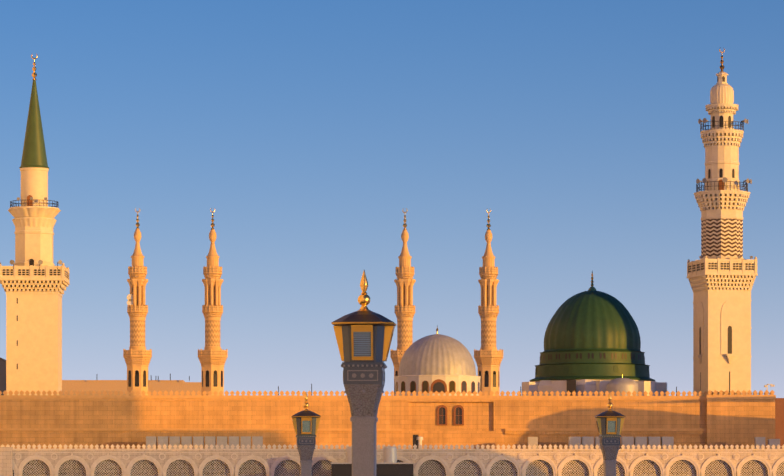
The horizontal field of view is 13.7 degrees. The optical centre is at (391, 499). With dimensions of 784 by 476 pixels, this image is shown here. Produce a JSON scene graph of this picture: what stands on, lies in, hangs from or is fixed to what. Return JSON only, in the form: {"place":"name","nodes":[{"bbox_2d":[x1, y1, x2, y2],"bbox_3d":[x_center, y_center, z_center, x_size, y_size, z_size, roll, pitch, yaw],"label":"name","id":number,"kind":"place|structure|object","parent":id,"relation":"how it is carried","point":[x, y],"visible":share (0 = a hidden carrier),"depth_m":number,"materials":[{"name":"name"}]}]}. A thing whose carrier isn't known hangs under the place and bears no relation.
{"place":"outdoors","nodes":[
{"label":"outdoors","id":0,"kind":"place"},
{"bbox_2d":[0,358,5,394],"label":"dark block","id":1,"kind":"structure","parent":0,"point":[2,375],"depth_m":402.19,"materials":[{"name":"stone"}]},
{"bbox_2d":[0,0,783,397],"label":"sky","id":2,"kind":"structure","parent":0,"point":[308,128],"materials":[{"name":"blue"}]},
{"bbox_3d":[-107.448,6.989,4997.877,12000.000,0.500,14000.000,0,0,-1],"label":"plaza ground","id":3,"kind":"structure","parent":0,"visible":0},
{"bbox_2d":[0,54,69,394],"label":"minaret","id":4,"kind":"object","parent":3,"relation":"on","point":[34,293],"visible":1,"depth_m":347.54,"materials":[{"name":"beige stone"}]},
{"bbox_2d":[0,197,61,268],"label":"loudspeakers","id":5,"kind":"object","parent":4,"relation":"attached to","point":[40,262],"visible":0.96,"depth_m":346.41,"materials":[{"name":"grey"}]},
{"bbox_2d":[62,373,200,394],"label":"rooftop structures","id":6,"kind":"object","parent":3,"relation":"on","point":[118,386],"visible":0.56,"depth_m":1097.46,"materials":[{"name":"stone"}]},
{"bbox_2d":[123,208,151,394],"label":"minaret","id":7,"kind":"object","parent":3,"relation":"on","point":[137,355],"visible":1,"depth_m":696.41,"materials":[{"name":"beige stone"}]},
{"bbox_2d":[198,208,227,394],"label":"minaret","id":8,"kind":"object","parent":3,"relation":"on","point":[212,356],"visible":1,"depth_m":696.85,"materials":[{"name":"beige stone"}]},
{"bbox_2d":[291,392,320,475],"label":"plaza lamp","id":9,"kind":"object","parent":3,"relation":"on","point":[306,421],"visible":1,"depth_m":171.53,"materials":[{"name":"stone"}]},
{"bbox_2d":[331,270,396,475],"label":"plaza lamp","id":10,"kind":"object","parent":3,"relation":"on","point":[364,334],"visible":1,"depth_m":80.63,"materials":[{"name":"stone"}]},
{"bbox_2d":[331,446,413,475],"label":"plant housing","id":11,"kind":"object","parent":3,"relation":"on","point":[389,465],"visible":0.69,"depth_m":325.09,"materials":[{"name":"grey metal"}]},
{"bbox_2d":[0,390,775,448],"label":"wall","id":12,"kind":"structure","parent":3,"relation":"on","point":[708,418],"depth_m":341.12,"materials":[{"name":"stone"}]},
{"bbox_2d":[394,327,480,395],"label":"silver dome","id":13,"kind":"object","parent":12,"relation":"on","point":[437,362],"visible":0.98,"depth_m":380.58,"materials":[{"name":"white paint"}]},
{"bbox_2d":[127,293,774,395],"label":"floodlights","id":14,"kind":"object","parent":12,"relation":"on","point":[130,299],"visible":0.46,"depth_m":696.79,"materials":[{"name":"white paint"}]},
{"bbox_2d":[522,271,666,395],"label":"green dome","id":15,"kind":"structure","parent":12,"relation":"on","point":[592,342],"depth_m":354.04,"materials":[{"name":"paint"}]},
{"bbox_2d":[0,444,783,475],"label":"wall","id":16,"kind":"structure","parent":3,"relation":"on","point":[430,461],"depth_m":333.19,"materials":[{"name":"stone"}]},
{"bbox_2d":[146,435,779,448],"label":"rooftop equipment","id":17,"kind":"object","parent":16,"relation":"attached to","point":[418,439],"visible":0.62,"depth_m":337.17,"materials":[{"name":"white plaster"},{"name":"metal"}]},
{"bbox_2d":[390,208,415,375],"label":"minaret","id":18,"kind":"object","parent":3,"relation":"on","point":[404,281],"visible":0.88,"depth_m":697.95,"materials":[{"name":"beige stone"}]},
{"bbox_2d":[474,208,503,395],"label":"minaret","id":19,"kind":"object","parent":3,"relation":"on","point":[488,357],"visible":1,"depth_m":698.20,"materials":[{"name":"beige stone"}]},
{"bbox_2d":[594,393,625,475],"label":"plaza lamp","id":20,"kind":"object","parent":3,"relation":"on","point":[609,422],"visible":1,"depth_m":171.92,"materials":[{"name":"stone"}]},
{"bbox_2d":[687,47,757,395],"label":"minaret","id":21,"kind":"object","parent":3,"relation":"on","point":[722,285],"visible":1,"depth_m":350.01,"materials":[{"name":"beige stone"}]},
{"bbox_2d":[696,118,752,258],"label":"loudspeakers","id":22,"kind":"object","parent":21,"relation":"attached to","point":[725,179],"visible":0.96,"depth_m":349.97,"materials":[{"name":"grey"}]},
{"bbox_2d":[775,398,783,448],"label":"wall","id":23,"kind":"structure","parent":3,"relation":"on","point":[779,418],"depth_m":380.17,"materials":[{"name":"stone"}]}
]}

